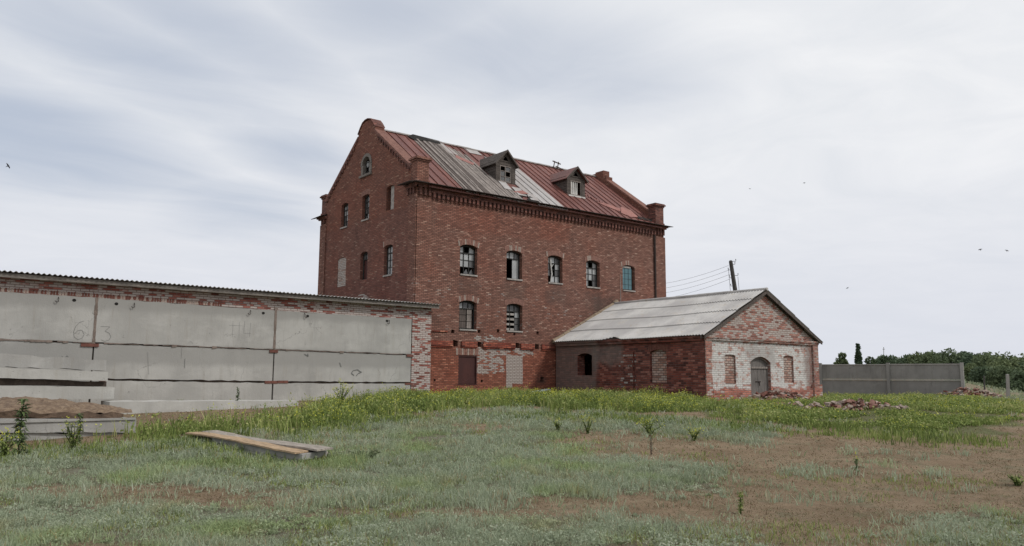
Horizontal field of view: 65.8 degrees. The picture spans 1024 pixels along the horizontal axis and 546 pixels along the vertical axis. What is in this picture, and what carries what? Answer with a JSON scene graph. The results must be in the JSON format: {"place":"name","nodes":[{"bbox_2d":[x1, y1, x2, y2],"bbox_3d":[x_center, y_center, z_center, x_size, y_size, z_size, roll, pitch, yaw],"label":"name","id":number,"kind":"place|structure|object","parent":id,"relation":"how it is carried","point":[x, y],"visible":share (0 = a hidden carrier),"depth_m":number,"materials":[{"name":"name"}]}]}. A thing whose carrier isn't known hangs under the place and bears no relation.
{"place":"outdoors","nodes":[
{"label":"outdoors","id":0,"kind":"place"},
{"bbox_2d":[0,379,1023,545],"bbox_3d":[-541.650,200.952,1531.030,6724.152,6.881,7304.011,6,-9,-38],"label":"ground","id":1,"kind":"structure","parent":0,"point":[942,462],"depth_m":11.55,"materials":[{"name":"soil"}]},
{"bbox_2d":[0,427,23,457],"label":"weed plant","id":2,"kind":"object","parent":1,"relation":"on","point":[4,449],"visible":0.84,"depth_m":13.87,"materials":[{"name":"green plant"}]},
{"bbox_2d":[7,399,31,455],"bbox_3d":[-8.840,2.835,14.255,0.481,1.130,0.460,-1,-8,7],"label":"weed plant","id":3,"kind":"object","parent":1,"relation":"on","point":[22,438],"visible":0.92,"depth_m":14.25,"materials":[{"name":"green plant"}]},
{"bbox_2d":[0,385,114,399],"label":"concrete slab","id":4,"kind":"structure","parent":1,"relation":"on","point":[66,392],"depth_m":22.38,"materials":[{"name":"grey concrete"}]},
{"bbox_2d":[0,378,106,386],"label":"concrete slab","id":5,"kind":"structure","parent":4,"relation":"on","point":[4,381],"depth_m":22.62,"materials":[{"name":"grey concrete"}]},
{"bbox_2d":[0,367,107,380],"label":"concrete slab","id":6,"kind":"structure","parent":5,"relation":"on","point":[16,373],"depth_m":22.49,"materials":[{"name":"grey concrete"}]},
{"bbox_2d":[0,353,106,370],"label":"concrete slab","id":7,"kind":"structure","parent":6,"relation":"on","point":[18,361],"depth_m":22.77,"materials":[{"name":"grey concrete"}]},
{"bbox_2d":[0,432,132,441],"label":"concrete slab","id":8,"kind":"structure","parent":1,"relation":"on","point":[46,436],"depth_m":17.13,"materials":[{"name":"grey concrete"}]},
{"bbox_2d":[0,417,135,432],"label":"concrete slab","id":9,"kind":"structure","parent":8,"relation":"on","point":[43,425],"depth_m":17.24,"materials":[{"name":"grey concrete"}]},
{"bbox_2d":[0,410,123,418],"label":"concrete slab","id":10,"kind":"structure","parent":9,"relation":"on","point":[12,413],"depth_m":17.36,"materials":[{"name":"grey concrete"}]},
{"bbox_2d":[0,396,131,413],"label":"heap","id":11,"kind":"object","parent":10,"relation":"on","point":[42,405],"visible":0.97,"depth_m":17.78,"materials":[{"name":"brown soil"}]},
{"bbox_2d":[58,416,86,450],"bbox_3d":[-8.523,3.132,15.290,0.474,0.742,0.426,-5,-9,37],"label":"weed plant","id":12,"kind":"object","parent":1,"relation":"on","point":[71,439],"visible":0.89,"depth_m":15.25,"materials":[{"name":"green plant"}]},
{"bbox_2d":[75,413,83,442],"bbox_3d":[-9.043,3.270,16.538,0.236,0.672,0.246,6,-9,-38],"label":"weed plant","id":13,"kind":"object","parent":1,"relation":"on","point":[80,418],"visible":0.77,"depth_m":16.54,"materials":[{"name":"green plant"}]},
{"bbox_2d":[101,400,298,413],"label":"concrete slab","id":14,"kind":"structure","parent":1,"relation":"on","point":[151,406],"depth_m":23.77,"materials":[{"name":"grey concrete"}]},
{"bbox_2d":[235,388,241,400],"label":"weed plant","id":15,"kind":"object","parent":14,"relation":"on","point":[237,395],"visible":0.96,"depth_m":24.95,"materials":[{"name":"green plant"}]},
{"bbox_2d":[0,270,440,404],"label":"concrete shed","id":16,"kind":"structure","parent":1,"relation":"on","point":[147,340],"depth_m":28.16,"materials":[{"name":"concrete"}]},
{"bbox_2d":[212,438,326,462],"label":"concrete beam","id":17,"kind":"structure","parent":1,"relation":"on","point":[279,455],"depth_m":14.40,"materials":[{"name":"grey concrete"}]},
{"bbox_2d":[185,432,307,453],"bbox_3d":[-5.375,3.328,15.665,0.379,0.111,5.100,7,-10,-43],"label":"plank","id":18,"kind":"object","parent":17,"relation":"on","point":[266,445],"visible":0.99,"depth_m":15.16,"materials":[{"name":"brown wood"}]},
{"bbox_2d":[202,430,332,450],"bbox_3d":[-5.069,3.350,15.913,0.451,0.094,5.227,7,-10,-43],"label":"plank","id":19,"kind":"object","parent":17,"relation":"on","point":[311,447],"visible":0.69,"depth_m":15.05,"materials":[{"name":"brown wood"}]},
{"bbox_2d":[333,379,352,400],"bbox_3d":[-5.643,4.014,26.567,0.712,0.956,0.774,-1,-8,10],"label":"weed plant","id":20,"kind":"object","parent":1,"relation":"on","point":[345,394],"visible":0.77,"depth_m":26.53,"materials":[{"name":"green plant"}]},
{"bbox_2d":[348,448,380,457],"bbox_3d":[-2.688,3.337,14.425,0.638,0.247,0.479,6,-9,-38],"label":"weed plant","id":21,"kind":"object","parent":1,"relation":"on","point":[371,454],"visible":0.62,"depth_m":14.45,"materials":[{"name":"green plant"}]},
{"bbox_2d":[311,118,671,392],"bbox_3d":[-0.921,0.005,42.663,16.850,13.910,10.560,6,-9,-38],"label":"brick mill","id":22,"kind":"object","parent":1,"relation":"on","point":[510,263],"visible":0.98,"depth_m":37.85,"materials":[{"name":"brick"}]},
{"bbox_2d":[337,258,345,286],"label":"bricked up window","id":23,"kind":"structure","parent":22,"relation":"in","point":[341,262],"depth_m":39.61,"materials":[{"name":"white brick"}]},
{"bbox_2d":[340,204,347,228],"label":"window","id":24,"kind":"structure","parent":22,"relation":"in","point":[346,206],"depth_m":40.10,"materials":[{"name":"glass"}]},
{"bbox_2d":[363,252,367,279],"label":"window","id":25,"kind":"structure","parent":22,"relation":"in","point":[365,257],"depth_m":38.04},
{"bbox_2d":[359,153,371,178],"bbox_3d":[-7.026,-5.246,38.451,0.300,1.151,1.200,6,-9,-38],"label":"window","id":26,"kind":"structure","parent":22,"relation":"in","point":[365,163],"depth_m":38.59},
{"bbox_2d":[361,189,370,221],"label":"window","id":27,"kind":"structure","parent":22,"relation":"in","point":[367,191],"depth_m":38.32,"materials":[{"name":"paint"}]},
{"bbox_2d":[383,239,393,276],"bbox_3d":[-5.547,-0.691,35.966,0.280,1.709,1.009,6,-9,-38],"label":"window","id":28,"kind":"structure","parent":22,"relation":"in","point":[387,242],"depth_m":36.12,"materials":[{"name":"glass"}]},
{"bbox_2d":[391,185,393,209],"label":"window","id":29,"kind":"structure","parent":22,"relation":"in","point":[392,187],"depth_m":36.33,"materials":[{"name":"paint"}]},
{"bbox_2d":[458,355,476,384],"bbox_3d":[-1.998,4.324,35.151,1.030,1.305,0.090,6,-9,-38],"label":"iron door","id":30,"kind":"structure","parent":22,"relation":"in","point":[467,368],"depth_m":35.18,"materials":[{"name":"brown metal"}]},
{"bbox_2d":[457,295,478,330],"bbox_3d":[-2.044,1.795,35.532,1.204,1.609,0.320,6,-9,-38],"label":"window","id":31,"kind":"structure","parent":22,"relation":"in","point":[463,305],"depth_m":35.60,"materials":[{"name":"glass"}]},
{"bbox_2d":[458,239,479,276],"bbox_3d":[-2.029,-0.691,35.859,1.204,1.684,0.320,6,-9,-38],"label":"window","id":32,"kind":"structure","parent":22,"relation":"in","point":[467,260],"depth_m":35.95,"materials":[{"name":"glass"}]},
{"bbox_2d":[505,245,523,280],"bbox_3d":[0.041,-0.475,37.459,1.193,1.676,0.320,6,-9,-38],"label":"window","id":33,"kind":"structure","parent":22,"relation":"in","point":[514,256],"depth_m":37.63,"materials":[{"name":"glass"}]},
{"bbox_2d":[504,298,524,332],"bbox_3d":[0.037,1.987,37.163,1.204,1.599,0.350,6,-9,-38],"label":"window","id":34,"kind":"structure","parent":22,"relation":"in","point":[513,308],"depth_m":37.25,"materials":[{"name":"glass"}]},
{"bbox_2d":[546,250,563,284],"bbox_3d":[2.059,-0.276,39.021,1.193,1.673,0.320,6,-9,-38],"label":"window","id":35,"kind":"structure","parent":22,"relation":"in","point":[553,260],"depth_m":39.13,"materials":[{"name":"glass"}]},
{"bbox_2d":[584,255,600,288],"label":"window","id":36,"kind":"structure","parent":22,"relation":"in","point":[591,273],"depth_m":40.68,"materials":[{"name":"glass"}]},
{"bbox_2d":[621,260,635,291],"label":"window","id":37,"kind":"structure","parent":22,"relation":"in","point":[627,271],"depth_m":42.14,"materials":[{"name":"glass"}]},
{"bbox_2d":[0,397,1023,545],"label":"wormwood","id":38,"kind":"object","parent":1,"relation":"on","point":[541,455],"visible":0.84,"depth_m":11.85,"materials":[{"name":"green plant"}]},
{"bbox_2d":[0,451,1023,545],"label":"wormwood clumps","id":39,"kind":"object","parent":1,"relation":"on","point":[658,533],"visible":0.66,"depth_m":8.64,"materials":[{"name":"green plant"}]},
{"bbox_2d":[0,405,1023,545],"bbox_3d":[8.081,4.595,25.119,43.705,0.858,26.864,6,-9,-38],"label":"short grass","id":40,"kind":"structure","parent":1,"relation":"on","point":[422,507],"depth_m":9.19,"materials":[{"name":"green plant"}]},
{"bbox_2d":[1,408,1023,545],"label":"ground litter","id":41,"kind":"object","parent":1,"relation":"on","point":[632,497],"visible":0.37,"depth_m":10.14,"materials":[{"name":"plant"}]},
{"bbox_2d":[73,383,1022,433],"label":"yellow flowers","id":42,"kind":"object","parent":1,"relation":"on","point":[602,399],"visible":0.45,"depth_m":26.41,"materials":[{"name":"yellow plant"}]},
{"bbox_2d":[553,420,562,430],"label":"weed plant","id":43,"kind":"object","parent":1,"relation":"on","point":[556,425],"visible":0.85,"depth_m":19.07,"materials":[{"name":"green plant"}]},
{"bbox_2d":[581,412,594,433],"bbox_3d":[1.787,3.576,18.761,0.432,0.572,0.461,-2,-8,20],"label":"weed plant","id":44,"kind":"object","parent":1,"relation":"on","point":[588,424],"visible":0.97,"depth_m":18.69,"materials":[{"name":"green plant"}]},
{"bbox_2d":[636,417,664,434],"bbox_3d":[3.256,3.583,18.587,0.506,0.552,0.865,6,-9,-38],"label":"weed plant","id":45,"kind":"object","parent":1,"relation":"on","point":[648,428],"visible":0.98,"depth_m":18.61,"materials":[{"name":"green plant"}]},
{"bbox_2d":[648,434,652,454],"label":"weed plant","id":46,"kind":"object","parent":1,"relation":"on","point":[651,443],"visible":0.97,"depth_m":15.44,"materials":[{"name":"green plant"}]},
{"bbox_2d":[552,287,822,400],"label":"brick outbuilding","id":47,"kind":"structure","parent":1,"relation":"on","point":[746,343],"depth_m":34.13,"materials":[{"name":"red brick"}]},
{"bbox_2d":[652,350,666,382],"bbox_3d":[6.330,3.922,33.269,0.280,1.400,0.920,6,-9,-38],"label":"bricked up window","id":48,"kind":"structure","parent":47,"relation":"in","point":[659,366],"depth_m":33.22,"materials":[{"name":"brick"}]},
{"bbox_2d":[725,354,734,383],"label":"bricked up window","id":49,"kind":"structure","parent":47,"relation":"in","point":[729,359],"depth_m":32.21,"materials":[{"name":"brick"}]},
{"bbox_2d":[750,357,768,397],"bbox_3d":[10.405,4.406,33.459,1.460,1.720,0.120,6,-9,-38],"label":"door","id":50,"kind":"structure","parent":47,"relation":"in","point":[759,370],"depth_m":33.54,"materials":[{"name":"grey wood"}]},
{"bbox_2d":[783,356,792,382],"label":"bricked up window","id":51,"kind":"structure","parent":47,"relation":"in","point":[788,378],"depth_m":34.73,"materials":[{"name":"brick"}]},
{"bbox_2d":[686,426,704,440],"bbox_3d":[4.092,3.565,17.613,0.412,0.431,0.542,6,-9,-38],"label":"weed plant","id":52,"kind":"object","parent":1,"relation":"on","point":[693,435],"visible":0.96,"depth_m":17.61,"materials":[{"name":"green plant"}]},
{"bbox_2d":[728,259,738,290],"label":"utility pole","id":53,"kind":"object","parent":1,"relation":"on","point":[732,277],"visible":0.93,"depth_m":45.91,"materials":[{"name":"grey wood"}]},
{"bbox_2d":[736,491,744,513],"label":"weed plant","id":54,"kind":"object","parent":1,"relation":"on","point":[741,505],"visible":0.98,"depth_m":9.53,"materials":[{"name":"green plant"}]},
{"bbox_2d":[833,353,848,363],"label":"broadleaf tree","id":55,"kind":"object","parent":1,"relation":"on","point":[840,359],"visible":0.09,"depth_m":117.55,"materials":[{"name":"green plant"}]},
{"bbox_2d":[853,451,858,472],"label":"weed plant","id":56,"kind":"object","parent":1,"relation":"on","point":[856,464],"visible":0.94,"depth_m":13.26,"materials":[{"name":"green plant"}]},
{"bbox_2d":[854,343,862,363],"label":"poplar tree","id":57,"kind":"object","parent":1,"relation":"on","point":[858,357],"visible":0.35,"depth_m":139.52,"materials":[{"name":"green plant"}]},
{"bbox_2d":[864,356,876,363],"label":"broadleaf tree","id":58,"kind":"object","parent":1,"relation":"on","point":[869,360],"visible":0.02,"depth_m":129.59,"materials":[{"name":"green plant"}]},
{"bbox_2d":[875,354,898,363],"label":"broadleaf tree","id":59,"kind":"object","parent":1,"relation":"on","point":[884,359],"visible":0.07,"depth_m":126.53,"materials":[{"name":"green plant"}]},
{"bbox_2d":[819,362,964,395],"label":"concrete fence","id":60,"kind":"object","parent":1,"relation":"on","point":[852,378],"visible":0.42,"depth_m":52.02,"materials":[{"name":"grey concrete"}]},
{"bbox_2d":[897,354,911,363],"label":"broadleaf tree","id":61,"kind":"object","parent":1,"relation":"on","point":[903,360],"visible":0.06,"depth_m":124.56,"materials":[{"name":"green plant"}]},
{"bbox_2d":[905,351,924,363],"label":"broadleaf tree","id":62,"kind":"object","parent":1,"relation":"on","point":[914,355],"visible":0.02,"depth_m":121.56,"materials":[{"name":"green plant"}]},
{"bbox_2d":[826,379,1023,399],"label":"steppe scrub","id":63,"kind":"object","parent":1,"relation":"on","point":[1020,396],"visible":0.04,"depth_m":59.87,"materials":[{"name":"green plant"}]},
{"bbox_2d":[908,349,943,363],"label":"broadleaf tree","id":64,"kind":"object","parent":1,"relation":"on","point":[928,355],"visible":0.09,"depth_m":117.16,"materials":[{"name":"green plant"}]},
{"bbox_2d":[929,348,964,363],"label":"broadleaf tree","id":65,"kind":"object","parent":1,"relation":"on","point":[945,356],"visible":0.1,"depth_m":110.97,"materials":[{"name":"green plant"}]},
{"bbox_2d":[942,351,971,363],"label":"broadleaf tree","id":66,"kind":"object","parent":1,"relation":"on","point":[962,353],"visible":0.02,"depth_m":111.29,"materials":[{"name":"green plant"}]},
{"bbox_2d":[955,362,980,382],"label":"broadleaf tree","id":67,"kind":"object","parent":1,"relation":"on","point":[968,367],"visible":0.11,"depth_m":89.10,"materials":[{"name":"green plant"}]},
{"bbox_2d":[958,353,983,365],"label":"broadleaf tree","id":68,"kind":"object","parent":1,"relation":"on","point":[968,357],"visible":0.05,"depth_m":107.21,"materials":[{"name":"green plant"}]},
{"bbox_2d":[967,366,996,386],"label":"broadleaf tree","id":69,"kind":"object","parent":1,"relation":"on","point":[978,374],"visible":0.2,"depth_m":79.59,"materials":[{"name":"green plant"}]},
{"bbox_2d":[971,351,1004,366],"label":"broadleaf tree","id":70,"kind":"object","parent":1,"relation":"on","point":[982,359],"visible":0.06,"depth_m":99.42,"materials":[{"name":"green plant"}]},
{"bbox_2d":[981,365,1023,388],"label":"broadleaf tree","id":71,"kind":"object","parent":1,"relation":"on","point":[997,378],"visible":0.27,"depth_m":75.71,"materials":[{"name":"green plant"}]},
{"bbox_2d":[985,351,1019,367],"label":"broadleaf tree","id":72,"kind":"object","parent":1,"relation":"on","point":[993,359],"visible":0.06,"depth_m":95.87,"materials":[{"name":"green plant"}]},
{"bbox_2d":[989,353,1023,370],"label":"broadleaf tree","id":73,"kind":"object","parent":1,"relation":"on","point":[1011,362],"visible":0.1,"depth_m":89.92,"materials":[{"name":"green plant"}]},
{"bbox_2d":[1006,374,1009,396],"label":"fence post","id":74,"kind":"object","parent":1,"relation":"on","point":[1007,386],"visible":0.77,"depth_m":45.93,"materials":[{"name":"concrete"}]},
{"bbox_2d":[998,369,1023,391],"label":"broadleaf tree","id":75,"kind":"object","parent":1,"relation":"on","point":[1016,379],"visible":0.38,"depth_m":71.92,"materials":[{"name":"green plant"}]},
{"bbox_2d":[1007,474,1023,485],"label":"weed plant","id":76,"kind":"object","parent":1,"relation":"on","point":[1017,482],"visible":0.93,"depth_m":11.91,"materials":[{"name":"green plant"}]},
{"bbox_2d":[1014,359,1023,369],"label":"broadleaf tree","id":77,"kind":"object","parent":1,"relation":"on","point":[1021,363],"visible":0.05,"depth_m":88.41,"materials":[{"name":"green plant"}]},
{"bbox_2d":[0,407,1023,473],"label":"edge grass","id":78,"kind":"structure","parent":0,"point":[881,433],"depth_m":17.97,"materials":[{"name":"green plant"}]},
{"bbox_2d":[0,0,1023,363],"label":"sky","id":79,"kind":"structure","parent":0,"point":[191,142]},
{"bbox_2d":[64,385,1023,446],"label":"tall grass","id":80,"kind":"structure","parent":0,"point":[295,424],"depth_m":23.90,"materials":[{"name":"green plant"}]}
]}

